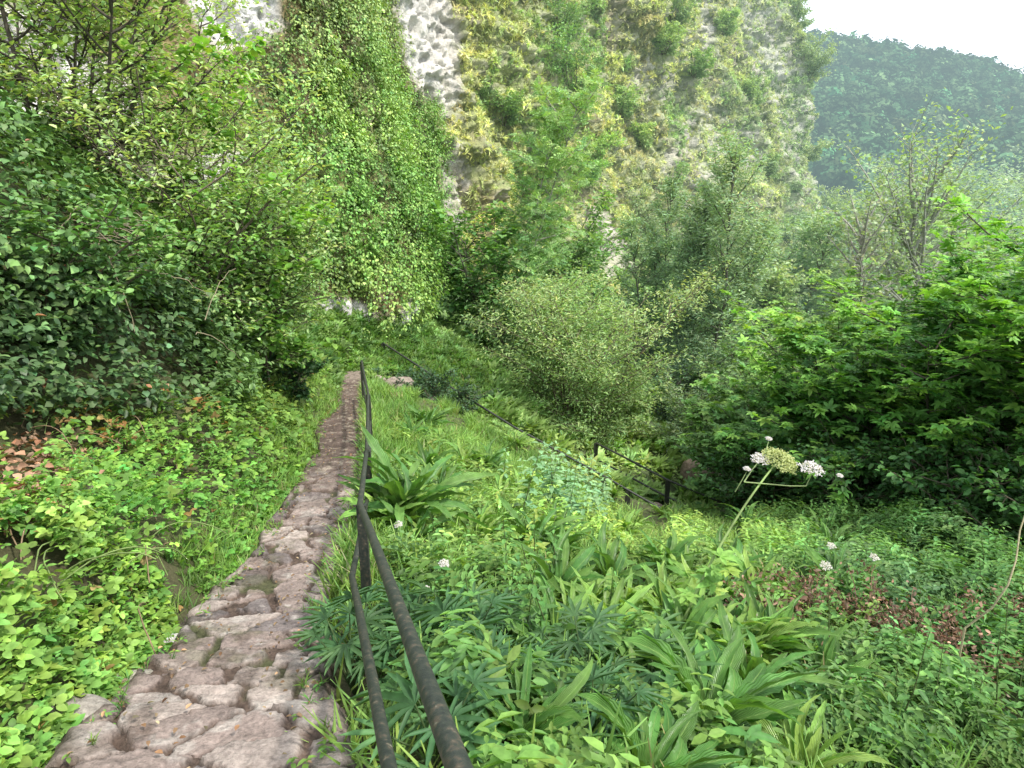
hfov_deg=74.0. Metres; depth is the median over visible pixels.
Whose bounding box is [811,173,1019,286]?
hills
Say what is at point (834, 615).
nettle
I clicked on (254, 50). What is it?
hazel shrub
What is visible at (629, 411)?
hazel shrub
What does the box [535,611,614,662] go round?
hellebore
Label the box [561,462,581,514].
sapling
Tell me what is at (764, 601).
withered plant
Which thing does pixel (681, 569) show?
fern
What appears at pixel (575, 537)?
fern
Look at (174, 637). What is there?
rock
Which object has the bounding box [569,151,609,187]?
cliff bush
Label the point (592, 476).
sapling
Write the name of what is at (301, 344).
hazel shrub
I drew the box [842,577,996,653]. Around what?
withered plant
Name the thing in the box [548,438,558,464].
sapling
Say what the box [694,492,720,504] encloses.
fern
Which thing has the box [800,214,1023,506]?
sycamore sapling
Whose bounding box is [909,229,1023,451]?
sycamore sapling
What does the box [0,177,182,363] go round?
laurel bush
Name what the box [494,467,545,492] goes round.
fern
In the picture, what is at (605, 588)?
nettle
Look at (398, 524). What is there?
wildflower
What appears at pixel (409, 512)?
fern
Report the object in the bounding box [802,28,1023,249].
hillside woodland
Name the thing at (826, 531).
fern
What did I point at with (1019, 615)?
nettle
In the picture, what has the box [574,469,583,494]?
sapling
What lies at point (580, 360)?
willow bush
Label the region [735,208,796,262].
cliff bush
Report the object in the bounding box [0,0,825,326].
cliff
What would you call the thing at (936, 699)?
nettle
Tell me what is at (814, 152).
cliff bush
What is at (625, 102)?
cliff bush
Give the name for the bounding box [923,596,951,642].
nettle
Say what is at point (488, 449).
fern
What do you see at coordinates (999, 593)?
nettle
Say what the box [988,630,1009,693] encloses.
nettle
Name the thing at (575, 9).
cliff bush
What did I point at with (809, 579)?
withered plant
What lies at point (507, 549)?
nettle
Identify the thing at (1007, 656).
withered plant
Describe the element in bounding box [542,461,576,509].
sapling
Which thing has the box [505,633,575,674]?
hellebore
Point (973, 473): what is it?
elder bush
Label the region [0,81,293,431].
bush
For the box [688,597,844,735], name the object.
fern
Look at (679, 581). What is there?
fern
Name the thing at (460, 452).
fern
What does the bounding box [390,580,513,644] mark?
hellebore
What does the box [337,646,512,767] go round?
hellebore
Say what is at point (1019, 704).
nettle
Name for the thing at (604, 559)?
plant
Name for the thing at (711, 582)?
cow parsley
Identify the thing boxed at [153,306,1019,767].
grass
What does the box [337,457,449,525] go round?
fern
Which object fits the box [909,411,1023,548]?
elder bush
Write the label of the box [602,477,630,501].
fern
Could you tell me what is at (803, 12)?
cliff bush
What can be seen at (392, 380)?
rock
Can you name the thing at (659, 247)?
willow tree
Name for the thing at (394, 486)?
fern
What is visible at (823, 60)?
cliff bush
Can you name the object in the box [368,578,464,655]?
hellebore
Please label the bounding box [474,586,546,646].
hellebore
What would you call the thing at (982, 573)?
nettle
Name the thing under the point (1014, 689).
nettle
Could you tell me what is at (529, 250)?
ash tree
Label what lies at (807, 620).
nettle
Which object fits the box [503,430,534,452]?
fern
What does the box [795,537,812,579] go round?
nettle
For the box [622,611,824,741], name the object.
plant
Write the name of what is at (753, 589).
fern
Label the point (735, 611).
fern
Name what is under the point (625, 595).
fern
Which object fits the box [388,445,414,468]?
fern
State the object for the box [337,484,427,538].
fern
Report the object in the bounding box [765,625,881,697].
plant
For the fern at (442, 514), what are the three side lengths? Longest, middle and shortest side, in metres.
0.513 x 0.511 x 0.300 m
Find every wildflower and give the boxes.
[389,520,401,559]
[438,559,448,575]
[818,560,832,592]
[826,542,835,563]
[868,553,879,581]
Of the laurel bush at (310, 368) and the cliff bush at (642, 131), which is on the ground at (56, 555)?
the laurel bush at (310, 368)
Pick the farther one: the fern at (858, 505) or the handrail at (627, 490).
the handrail at (627, 490)
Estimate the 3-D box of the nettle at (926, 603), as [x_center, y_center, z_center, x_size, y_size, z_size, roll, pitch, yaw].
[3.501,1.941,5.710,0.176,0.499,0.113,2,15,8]
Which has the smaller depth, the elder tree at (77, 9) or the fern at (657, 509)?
the elder tree at (77, 9)
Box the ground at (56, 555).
[0,135,1023,767]
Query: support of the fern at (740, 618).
on the ground at (56, 555)
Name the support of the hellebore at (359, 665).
on the ground at (56, 555)
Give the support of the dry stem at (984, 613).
on the ground at (56, 555)
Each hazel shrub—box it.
[86,158,355,375]
[116,16,271,240]
[187,169,337,387]
[214,144,347,321]
[559,366,671,443]
[676,298,901,412]
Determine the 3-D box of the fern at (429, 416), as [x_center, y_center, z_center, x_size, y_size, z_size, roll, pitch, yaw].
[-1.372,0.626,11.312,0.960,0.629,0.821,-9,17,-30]
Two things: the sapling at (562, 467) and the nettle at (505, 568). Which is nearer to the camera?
the nettle at (505, 568)
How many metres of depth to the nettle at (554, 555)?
5.08 m
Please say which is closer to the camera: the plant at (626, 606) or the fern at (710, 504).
the plant at (626, 606)
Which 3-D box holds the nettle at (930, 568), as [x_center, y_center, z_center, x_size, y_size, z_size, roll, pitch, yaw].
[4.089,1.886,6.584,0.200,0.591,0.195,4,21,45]
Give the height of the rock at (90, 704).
0.140 m
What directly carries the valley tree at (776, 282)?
on the ground at (56, 555)
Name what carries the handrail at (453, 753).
on the ground at (56, 555)
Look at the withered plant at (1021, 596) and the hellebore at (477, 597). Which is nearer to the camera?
the hellebore at (477, 597)
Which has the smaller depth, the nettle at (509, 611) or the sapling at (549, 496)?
the nettle at (509, 611)
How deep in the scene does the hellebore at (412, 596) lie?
3.73 m
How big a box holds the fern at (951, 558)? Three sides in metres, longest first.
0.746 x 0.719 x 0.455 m
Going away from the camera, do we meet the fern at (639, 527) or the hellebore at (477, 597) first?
the hellebore at (477, 597)
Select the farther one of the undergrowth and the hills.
the hills
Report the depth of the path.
3.15 m
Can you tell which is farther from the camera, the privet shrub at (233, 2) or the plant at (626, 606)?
the privet shrub at (233, 2)
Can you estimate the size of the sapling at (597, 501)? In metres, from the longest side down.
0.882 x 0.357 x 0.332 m
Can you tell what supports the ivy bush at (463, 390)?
on the ground at (56, 555)
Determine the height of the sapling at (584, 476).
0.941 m
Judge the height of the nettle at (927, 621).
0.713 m
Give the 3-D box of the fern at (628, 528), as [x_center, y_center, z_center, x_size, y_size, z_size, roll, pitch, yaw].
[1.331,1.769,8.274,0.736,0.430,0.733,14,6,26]
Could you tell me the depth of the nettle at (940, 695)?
4.03 m
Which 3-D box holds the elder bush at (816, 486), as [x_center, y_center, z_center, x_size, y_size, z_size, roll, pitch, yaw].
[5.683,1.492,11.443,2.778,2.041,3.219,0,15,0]
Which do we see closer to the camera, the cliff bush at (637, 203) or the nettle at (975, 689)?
the nettle at (975, 689)
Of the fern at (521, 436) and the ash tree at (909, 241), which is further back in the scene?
the ash tree at (909, 241)
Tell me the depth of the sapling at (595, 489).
8.81 m
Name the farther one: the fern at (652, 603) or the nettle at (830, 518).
the nettle at (830, 518)
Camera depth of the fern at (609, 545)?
6.01 m
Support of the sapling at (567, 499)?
on the ground at (56, 555)
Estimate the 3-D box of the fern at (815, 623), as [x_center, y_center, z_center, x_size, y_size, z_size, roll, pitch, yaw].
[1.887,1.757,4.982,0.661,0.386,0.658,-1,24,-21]
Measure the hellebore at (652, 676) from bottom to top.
0.371 m
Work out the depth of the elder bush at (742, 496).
13.51 m
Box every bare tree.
[821,187,898,320]
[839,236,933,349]
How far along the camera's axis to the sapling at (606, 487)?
9.33 m
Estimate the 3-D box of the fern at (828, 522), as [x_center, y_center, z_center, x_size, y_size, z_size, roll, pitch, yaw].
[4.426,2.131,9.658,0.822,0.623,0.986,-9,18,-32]
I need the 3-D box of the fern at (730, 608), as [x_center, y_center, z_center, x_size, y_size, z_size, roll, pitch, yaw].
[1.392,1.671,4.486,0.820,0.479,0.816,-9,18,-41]
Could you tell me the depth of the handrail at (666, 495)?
16.98 m
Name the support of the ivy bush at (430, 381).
on the ground at (56, 555)
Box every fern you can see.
[333,424,496,533]
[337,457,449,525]
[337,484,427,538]
[354,480,437,530]
[370,497,469,543]
[371,489,439,531]
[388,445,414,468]
[392,412,434,436]
[398,409,441,424]
[400,440,463,475]
[401,402,458,428]
[405,458,459,482]
[414,507,458,532]
[416,458,466,490]
[433,425,457,440]
[444,501,520,545]
[446,437,490,465]
[449,503,500,539]
[457,642,634,755]
[464,437,512,474]
[472,450,506,467]
[481,470,530,495]
[487,494,587,546]
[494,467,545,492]
[496,593,621,666]
[501,431,521,444]
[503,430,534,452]
[504,431,530,452]
[514,523,598,565]
[523,459,579,491]
[525,575,598,635]
[537,506,565,525]
[539,497,589,530]
[540,576,611,612]
[546,456,570,469]
[554,565,622,610]
[577,673,760,767]
[590,537,639,571]
[592,602,658,635]
[594,567,658,619]
[600,507,646,534]
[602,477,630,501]
[611,507,655,530]
[618,511,654,537]
[618,560,698,619]
[622,572,752,648]
[629,524,705,579]
[631,589,684,623]
[641,560,694,600]
[646,543,726,588]
[647,494,660,501]
[647,578,729,624]
[650,502,670,516]
[659,504,692,519]
[660,584,784,660]
[666,553,749,600]
[688,566,776,607]
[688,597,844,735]
[693,522,777,581]
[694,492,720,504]
[696,613,769,664]
[697,497,719,508]
[700,605,818,685]
[705,544,764,574]
[707,597,810,665]
[708,597,787,654]
[717,580,838,671]
[718,501,775,534]
[721,544,804,606]
[736,585,826,653]
[737,689,891,767]
[743,544,790,579]
[796,542,883,577]
[797,518,857,546]
[798,506,853,535]
[817,522,856,544]
[849,498,876,516]
[849,610,913,641]
[939,551,991,575]
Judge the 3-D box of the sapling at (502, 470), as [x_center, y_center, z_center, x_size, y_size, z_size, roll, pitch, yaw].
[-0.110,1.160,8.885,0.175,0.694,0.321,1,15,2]
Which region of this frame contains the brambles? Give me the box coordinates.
[0,307,336,767]
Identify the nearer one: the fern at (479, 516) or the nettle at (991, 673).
the nettle at (991, 673)
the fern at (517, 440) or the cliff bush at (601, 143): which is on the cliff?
the cliff bush at (601, 143)
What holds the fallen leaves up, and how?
on the ground at (56, 555)
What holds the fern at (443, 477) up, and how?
on the ground at (56, 555)
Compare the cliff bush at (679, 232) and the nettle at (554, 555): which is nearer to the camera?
the nettle at (554, 555)
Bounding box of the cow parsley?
[668,436,843,639]
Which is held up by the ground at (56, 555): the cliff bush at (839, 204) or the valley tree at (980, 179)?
the valley tree at (980, 179)
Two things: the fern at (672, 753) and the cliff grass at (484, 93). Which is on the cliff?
the cliff grass at (484, 93)
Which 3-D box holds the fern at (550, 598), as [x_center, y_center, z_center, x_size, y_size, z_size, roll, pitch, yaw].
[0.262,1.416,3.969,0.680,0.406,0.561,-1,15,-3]
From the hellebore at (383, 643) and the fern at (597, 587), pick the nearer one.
the hellebore at (383, 643)
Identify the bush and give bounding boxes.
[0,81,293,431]
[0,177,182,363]
[248,352,328,400]
[358,364,419,387]
[394,365,458,398]
[410,374,500,415]
[457,268,609,390]
[461,257,738,451]
[481,87,525,127]
[482,186,633,358]
[524,144,573,179]
[540,0,602,42]
[542,19,607,93]
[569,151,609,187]
[576,127,628,166]
[608,84,642,118]
[620,182,701,238]
[626,120,656,149]
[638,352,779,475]
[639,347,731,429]
[651,20,689,56]
[668,0,709,27]
[670,221,701,252]
[680,45,716,78]
[686,425,817,517]
[712,243,746,271]
[713,6,740,37]
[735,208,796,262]
[740,76,770,104]
[754,150,785,179]
[766,398,948,514]
[780,193,824,247]
[782,0,816,29]
[791,27,839,79]
[803,137,834,161]
[814,184,858,219]
[863,387,1023,543]
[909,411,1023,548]
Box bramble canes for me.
[0,413,235,653]
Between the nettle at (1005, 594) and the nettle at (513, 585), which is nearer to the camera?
the nettle at (513, 585)
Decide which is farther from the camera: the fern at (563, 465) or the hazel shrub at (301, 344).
the fern at (563, 465)
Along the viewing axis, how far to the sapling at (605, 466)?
13.31 m
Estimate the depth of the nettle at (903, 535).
8.37 m
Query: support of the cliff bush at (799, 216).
on the cliff
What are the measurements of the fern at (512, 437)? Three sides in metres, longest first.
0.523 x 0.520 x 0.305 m
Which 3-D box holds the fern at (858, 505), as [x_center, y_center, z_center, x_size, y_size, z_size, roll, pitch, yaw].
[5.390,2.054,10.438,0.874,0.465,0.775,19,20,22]
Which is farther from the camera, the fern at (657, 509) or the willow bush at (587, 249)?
the willow bush at (587, 249)
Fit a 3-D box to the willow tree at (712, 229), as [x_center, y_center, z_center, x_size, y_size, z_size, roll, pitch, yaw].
[8.164,-4.389,27.681,4.593,11.709,5.810,-14,21,-43]
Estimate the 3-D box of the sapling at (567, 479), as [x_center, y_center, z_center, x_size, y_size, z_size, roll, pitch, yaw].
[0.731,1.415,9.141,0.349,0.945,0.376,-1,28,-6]
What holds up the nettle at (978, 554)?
on the ground at (56, 555)
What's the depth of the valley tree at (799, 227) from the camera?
51.37 m
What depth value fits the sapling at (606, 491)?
12.91 m
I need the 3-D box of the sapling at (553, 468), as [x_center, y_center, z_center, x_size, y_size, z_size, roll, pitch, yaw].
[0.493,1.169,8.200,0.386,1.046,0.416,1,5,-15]
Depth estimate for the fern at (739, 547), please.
6.40 m
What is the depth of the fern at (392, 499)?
5.82 m
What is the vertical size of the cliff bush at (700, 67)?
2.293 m
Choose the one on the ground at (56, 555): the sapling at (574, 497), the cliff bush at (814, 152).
the sapling at (574, 497)
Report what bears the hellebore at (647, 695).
on the ground at (56, 555)
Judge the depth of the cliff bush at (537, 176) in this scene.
34.38 m
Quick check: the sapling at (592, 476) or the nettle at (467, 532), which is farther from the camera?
the sapling at (592, 476)
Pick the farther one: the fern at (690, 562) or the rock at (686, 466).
the rock at (686, 466)
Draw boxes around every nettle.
[427,514,446,558]
[429,578,445,627]
[455,574,485,619]
[461,522,474,543]
[492,542,512,591]
[493,518,522,592]
[499,572,522,647]
[502,572,526,609]
[510,566,524,625]
[512,544,560,636]
[513,568,540,646]
[527,515,545,565]
[541,522,563,574]
[604,567,618,608]
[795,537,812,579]
[795,607,815,664]
[812,589,827,614]
[814,579,842,670]
[823,503,835,530]
[840,497,852,525]
[860,548,876,576]
[875,621,891,653]
[887,660,903,726]
[891,631,935,738]
[893,601,934,670]
[899,527,907,546]
[920,591,932,617]
[920,642,950,723]
[923,554,946,595]
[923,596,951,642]
[925,681,944,716]
[947,595,962,639]
[964,668,990,734]
[966,574,981,598]
[972,555,990,606]
[974,537,990,569]
[979,631,1016,723]
[986,523,1004,553]
[986,572,1014,614]
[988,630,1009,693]
[992,598,1018,682]
[996,579,1013,614]
[1002,631,1023,718]
[1003,672,1023,744]
[1010,606,1023,638]
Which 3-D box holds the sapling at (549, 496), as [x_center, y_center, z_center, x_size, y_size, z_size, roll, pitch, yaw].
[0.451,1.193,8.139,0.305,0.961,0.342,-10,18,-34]
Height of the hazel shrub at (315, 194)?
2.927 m
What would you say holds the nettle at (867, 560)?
on the ground at (56, 555)
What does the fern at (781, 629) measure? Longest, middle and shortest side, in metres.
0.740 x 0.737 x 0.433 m
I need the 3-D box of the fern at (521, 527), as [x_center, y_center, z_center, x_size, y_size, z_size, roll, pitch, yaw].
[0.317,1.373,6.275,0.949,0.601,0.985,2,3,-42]
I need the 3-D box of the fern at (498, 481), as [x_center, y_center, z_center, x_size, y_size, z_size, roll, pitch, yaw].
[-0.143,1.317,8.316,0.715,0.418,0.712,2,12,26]
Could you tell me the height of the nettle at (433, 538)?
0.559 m
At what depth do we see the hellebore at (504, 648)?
2.79 m
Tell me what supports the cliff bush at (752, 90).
on the cliff
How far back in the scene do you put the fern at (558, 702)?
2.35 m
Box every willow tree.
[614,160,706,367]
[653,118,788,405]
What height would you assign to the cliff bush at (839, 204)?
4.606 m
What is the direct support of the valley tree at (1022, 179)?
on the ground at (56, 555)
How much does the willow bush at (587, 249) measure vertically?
7.341 m
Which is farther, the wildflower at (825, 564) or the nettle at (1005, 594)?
the nettle at (1005, 594)
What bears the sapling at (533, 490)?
on the ground at (56, 555)
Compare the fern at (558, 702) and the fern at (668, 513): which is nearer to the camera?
the fern at (558, 702)
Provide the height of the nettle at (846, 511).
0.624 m
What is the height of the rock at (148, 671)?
0.129 m
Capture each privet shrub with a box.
[0,0,279,225]
[0,31,365,349]
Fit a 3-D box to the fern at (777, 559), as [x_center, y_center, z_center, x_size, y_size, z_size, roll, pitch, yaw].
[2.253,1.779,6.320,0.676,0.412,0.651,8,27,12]
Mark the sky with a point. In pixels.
(979, 28)
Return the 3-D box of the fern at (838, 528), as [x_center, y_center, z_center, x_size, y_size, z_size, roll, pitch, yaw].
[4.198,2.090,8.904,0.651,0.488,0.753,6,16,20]
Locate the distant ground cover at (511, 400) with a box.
[286,253,1002,517]
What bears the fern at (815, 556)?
on the ground at (56, 555)
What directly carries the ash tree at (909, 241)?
on the ground at (56, 555)
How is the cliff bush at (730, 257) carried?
on the cliff
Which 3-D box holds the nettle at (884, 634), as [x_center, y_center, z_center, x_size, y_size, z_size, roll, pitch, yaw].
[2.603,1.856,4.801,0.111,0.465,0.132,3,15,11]
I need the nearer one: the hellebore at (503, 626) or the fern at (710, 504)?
the hellebore at (503, 626)
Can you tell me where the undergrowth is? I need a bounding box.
[370,384,1023,767]
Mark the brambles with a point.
(110, 661)
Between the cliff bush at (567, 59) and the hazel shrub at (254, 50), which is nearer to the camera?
the hazel shrub at (254, 50)
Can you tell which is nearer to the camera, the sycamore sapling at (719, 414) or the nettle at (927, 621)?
the nettle at (927, 621)
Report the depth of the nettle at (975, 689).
4.16 m
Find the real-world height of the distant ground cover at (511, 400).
17.910 m
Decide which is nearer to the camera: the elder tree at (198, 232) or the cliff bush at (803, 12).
the elder tree at (198, 232)
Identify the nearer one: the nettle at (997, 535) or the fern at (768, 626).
the fern at (768, 626)
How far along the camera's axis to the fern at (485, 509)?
6.10 m
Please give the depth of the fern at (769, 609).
4.39 m
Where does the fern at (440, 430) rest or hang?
on the ground at (56, 555)
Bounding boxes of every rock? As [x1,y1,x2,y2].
[48,693,112,729]
[114,669,152,682]
[164,633,177,642]
[386,376,413,387]
[680,459,713,480]
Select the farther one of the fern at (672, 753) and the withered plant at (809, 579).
the withered plant at (809, 579)
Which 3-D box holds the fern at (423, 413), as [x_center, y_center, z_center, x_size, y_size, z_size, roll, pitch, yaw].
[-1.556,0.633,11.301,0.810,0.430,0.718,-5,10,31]
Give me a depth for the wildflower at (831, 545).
6.54 m
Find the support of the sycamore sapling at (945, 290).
on the ground at (56, 555)
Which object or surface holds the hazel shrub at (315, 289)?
on the ground at (56, 555)
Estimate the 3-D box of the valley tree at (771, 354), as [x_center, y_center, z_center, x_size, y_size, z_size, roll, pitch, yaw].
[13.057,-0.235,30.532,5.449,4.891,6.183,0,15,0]
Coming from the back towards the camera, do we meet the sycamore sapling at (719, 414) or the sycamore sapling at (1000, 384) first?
the sycamore sapling at (719, 414)
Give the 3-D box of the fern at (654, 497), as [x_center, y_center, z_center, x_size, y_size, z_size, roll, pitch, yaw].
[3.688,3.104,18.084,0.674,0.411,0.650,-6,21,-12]
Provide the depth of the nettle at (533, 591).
3.58 m
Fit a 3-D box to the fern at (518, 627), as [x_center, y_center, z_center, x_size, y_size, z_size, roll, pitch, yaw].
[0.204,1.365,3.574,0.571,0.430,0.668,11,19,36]
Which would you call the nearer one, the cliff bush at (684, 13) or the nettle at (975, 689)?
the nettle at (975, 689)
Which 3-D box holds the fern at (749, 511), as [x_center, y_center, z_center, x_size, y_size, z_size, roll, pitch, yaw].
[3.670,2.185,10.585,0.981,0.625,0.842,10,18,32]
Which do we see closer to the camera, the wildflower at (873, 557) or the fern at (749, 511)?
the wildflower at (873, 557)
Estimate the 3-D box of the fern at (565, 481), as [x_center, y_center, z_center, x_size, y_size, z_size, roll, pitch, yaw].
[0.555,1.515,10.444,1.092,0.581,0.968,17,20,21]
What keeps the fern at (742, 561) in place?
on the ground at (56, 555)
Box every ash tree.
[479,63,612,351]
[811,87,1023,335]
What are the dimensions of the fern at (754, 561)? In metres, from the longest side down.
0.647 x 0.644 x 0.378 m
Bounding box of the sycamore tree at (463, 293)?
[417,199,541,359]
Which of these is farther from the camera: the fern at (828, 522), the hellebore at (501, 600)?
the fern at (828, 522)
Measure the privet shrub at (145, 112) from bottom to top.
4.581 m
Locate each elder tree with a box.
[0,0,142,120]
[0,0,305,190]
[51,141,318,349]
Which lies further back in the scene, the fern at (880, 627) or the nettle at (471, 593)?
the fern at (880, 627)
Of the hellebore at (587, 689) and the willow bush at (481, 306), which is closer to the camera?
the hellebore at (587, 689)
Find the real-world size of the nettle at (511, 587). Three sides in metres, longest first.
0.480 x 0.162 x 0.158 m
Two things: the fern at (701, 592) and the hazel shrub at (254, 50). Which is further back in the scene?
the hazel shrub at (254, 50)
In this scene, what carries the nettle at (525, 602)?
on the ground at (56, 555)
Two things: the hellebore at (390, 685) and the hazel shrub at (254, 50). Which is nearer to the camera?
the hellebore at (390, 685)
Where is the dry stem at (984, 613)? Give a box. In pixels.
[958,517,1023,656]
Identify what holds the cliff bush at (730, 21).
on the cliff
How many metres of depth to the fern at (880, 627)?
5.38 m
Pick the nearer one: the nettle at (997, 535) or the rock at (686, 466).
the nettle at (997, 535)
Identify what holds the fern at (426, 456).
on the ground at (56, 555)
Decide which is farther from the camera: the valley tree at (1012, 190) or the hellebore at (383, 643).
the valley tree at (1012, 190)
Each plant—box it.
[509,520,604,598]
[555,567,660,632]
[570,519,664,603]
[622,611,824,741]
[714,575,829,653]
[741,562,855,617]
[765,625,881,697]
[804,559,936,636]
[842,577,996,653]
[893,602,1023,711]
[955,576,1023,629]
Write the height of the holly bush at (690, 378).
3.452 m
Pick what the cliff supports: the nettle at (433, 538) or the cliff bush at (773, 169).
the cliff bush at (773, 169)
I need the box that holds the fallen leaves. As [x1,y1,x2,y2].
[0,428,114,541]
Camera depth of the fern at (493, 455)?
9.82 m
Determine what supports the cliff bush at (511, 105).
on the cliff
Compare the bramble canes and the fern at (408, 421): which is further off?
the fern at (408, 421)
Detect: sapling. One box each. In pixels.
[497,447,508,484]
[510,439,549,519]
[517,457,533,487]
[532,440,552,473]
[537,452,564,504]
[539,462,549,482]
[540,441,563,504]
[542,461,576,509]
[546,447,570,485]
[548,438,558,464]
[558,463,576,503]
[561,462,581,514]
[563,492,583,525]
[570,481,581,515]
[574,454,593,487]
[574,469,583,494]
[576,486,592,519]
[581,466,602,509]
[583,477,608,524]
[586,455,602,492]
[591,461,610,506]
[598,457,611,496]
[601,475,613,503]
[655,345,860,518]
[709,274,993,498]
[756,220,1023,446]
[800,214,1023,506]
[844,185,1023,485]
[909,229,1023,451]
[953,261,1023,523]
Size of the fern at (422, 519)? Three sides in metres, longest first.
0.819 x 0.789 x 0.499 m
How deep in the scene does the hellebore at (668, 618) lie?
4.29 m
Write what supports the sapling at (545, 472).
on the ground at (56, 555)
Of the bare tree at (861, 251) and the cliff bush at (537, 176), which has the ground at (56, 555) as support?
the bare tree at (861, 251)
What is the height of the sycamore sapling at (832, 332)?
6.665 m
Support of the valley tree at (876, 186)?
on the ground at (56, 555)
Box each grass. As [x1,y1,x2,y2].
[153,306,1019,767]
[428,0,831,310]
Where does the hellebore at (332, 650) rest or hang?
on the ground at (56, 555)
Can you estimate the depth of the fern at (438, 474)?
8.17 m
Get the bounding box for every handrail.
[349,360,472,767]
[381,342,659,508]
[593,442,724,507]
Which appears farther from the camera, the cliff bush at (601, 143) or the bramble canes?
the cliff bush at (601, 143)
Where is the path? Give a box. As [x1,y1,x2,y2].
[34,371,367,767]
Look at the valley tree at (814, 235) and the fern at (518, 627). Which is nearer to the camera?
the fern at (518, 627)
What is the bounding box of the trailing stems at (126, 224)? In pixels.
[59,203,239,390]
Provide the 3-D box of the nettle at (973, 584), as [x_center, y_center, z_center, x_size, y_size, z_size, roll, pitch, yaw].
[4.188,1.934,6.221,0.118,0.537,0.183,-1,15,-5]
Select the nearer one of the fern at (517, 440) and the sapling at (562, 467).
the sapling at (562, 467)
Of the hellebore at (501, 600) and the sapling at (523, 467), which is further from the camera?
the sapling at (523, 467)
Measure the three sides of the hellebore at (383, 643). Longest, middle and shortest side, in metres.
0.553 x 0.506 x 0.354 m
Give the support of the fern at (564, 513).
on the ground at (56, 555)
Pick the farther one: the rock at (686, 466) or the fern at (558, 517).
the rock at (686, 466)
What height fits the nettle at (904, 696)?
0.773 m
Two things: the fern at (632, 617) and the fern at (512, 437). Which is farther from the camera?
the fern at (512, 437)
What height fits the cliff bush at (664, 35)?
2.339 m
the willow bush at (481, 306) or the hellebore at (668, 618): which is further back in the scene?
the willow bush at (481, 306)
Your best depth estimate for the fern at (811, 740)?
3.10 m
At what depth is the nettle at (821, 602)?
5.19 m
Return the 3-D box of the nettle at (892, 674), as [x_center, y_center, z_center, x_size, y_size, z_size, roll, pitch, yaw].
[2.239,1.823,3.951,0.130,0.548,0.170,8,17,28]
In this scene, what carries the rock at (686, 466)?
on the ground at (56, 555)
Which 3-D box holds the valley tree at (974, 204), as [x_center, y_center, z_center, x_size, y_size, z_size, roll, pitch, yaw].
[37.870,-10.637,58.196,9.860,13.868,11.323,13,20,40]
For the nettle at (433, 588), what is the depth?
3.43 m
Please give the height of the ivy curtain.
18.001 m
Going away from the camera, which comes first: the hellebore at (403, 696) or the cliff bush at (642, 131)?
the hellebore at (403, 696)
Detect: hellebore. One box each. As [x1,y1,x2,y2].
[284,601,399,694]
[302,583,410,656]
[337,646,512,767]
[341,628,402,687]
[346,651,521,751]
[356,611,474,667]
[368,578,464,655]
[370,581,446,625]
[384,584,523,678]
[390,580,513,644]
[454,616,560,674]
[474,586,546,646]
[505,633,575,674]
[513,596,644,687]
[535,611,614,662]
[549,656,671,748]
[566,660,640,727]
[586,623,723,702]
[616,610,695,645]
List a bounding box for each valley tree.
[720,259,816,342]
[731,329,859,397]
[749,200,874,321]
[780,206,940,306]
[824,131,962,286]
[898,149,1023,283]
[905,175,1023,309]
[924,169,1023,310]
[983,144,1023,271]
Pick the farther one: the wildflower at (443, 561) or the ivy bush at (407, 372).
the ivy bush at (407, 372)
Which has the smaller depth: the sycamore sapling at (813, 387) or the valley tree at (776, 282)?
the sycamore sapling at (813, 387)
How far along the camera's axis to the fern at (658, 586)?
4.91 m
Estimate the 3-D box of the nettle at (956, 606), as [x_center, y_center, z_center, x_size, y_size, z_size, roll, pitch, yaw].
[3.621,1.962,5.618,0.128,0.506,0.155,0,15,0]
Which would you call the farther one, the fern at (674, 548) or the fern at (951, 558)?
the fern at (951, 558)
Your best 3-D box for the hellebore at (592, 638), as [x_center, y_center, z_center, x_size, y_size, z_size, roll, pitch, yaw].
[0.323,1.301,3.124,0.593,0.439,0.588,4,16,33]
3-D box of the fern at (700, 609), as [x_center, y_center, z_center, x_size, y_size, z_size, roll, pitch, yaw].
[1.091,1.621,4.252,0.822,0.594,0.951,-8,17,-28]
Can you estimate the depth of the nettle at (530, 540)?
5.49 m
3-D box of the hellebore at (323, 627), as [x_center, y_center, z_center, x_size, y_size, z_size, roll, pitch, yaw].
[-0.814,1.296,3.592,0.601,0.385,0.550,-6,16,-22]
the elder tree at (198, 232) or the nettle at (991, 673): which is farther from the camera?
the elder tree at (198, 232)
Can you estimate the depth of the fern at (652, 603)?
4.72 m
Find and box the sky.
[799,0,1023,72]
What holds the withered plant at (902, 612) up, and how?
on the ground at (56, 555)
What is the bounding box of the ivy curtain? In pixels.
[238,0,481,345]
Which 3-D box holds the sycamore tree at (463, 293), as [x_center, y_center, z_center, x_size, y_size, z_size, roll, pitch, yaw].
[-1.042,-2.998,21.349,4.772,5.401,3.693,-9,17,-30]
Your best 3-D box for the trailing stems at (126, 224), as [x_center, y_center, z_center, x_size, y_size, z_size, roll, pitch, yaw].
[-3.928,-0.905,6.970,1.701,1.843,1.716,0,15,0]
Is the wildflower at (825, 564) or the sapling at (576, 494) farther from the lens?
the sapling at (576, 494)
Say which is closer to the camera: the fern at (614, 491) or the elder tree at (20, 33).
the elder tree at (20, 33)
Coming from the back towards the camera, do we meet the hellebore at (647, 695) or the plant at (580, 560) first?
the plant at (580, 560)
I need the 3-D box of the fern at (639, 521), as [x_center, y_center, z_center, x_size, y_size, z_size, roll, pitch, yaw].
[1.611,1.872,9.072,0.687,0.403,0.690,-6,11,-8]

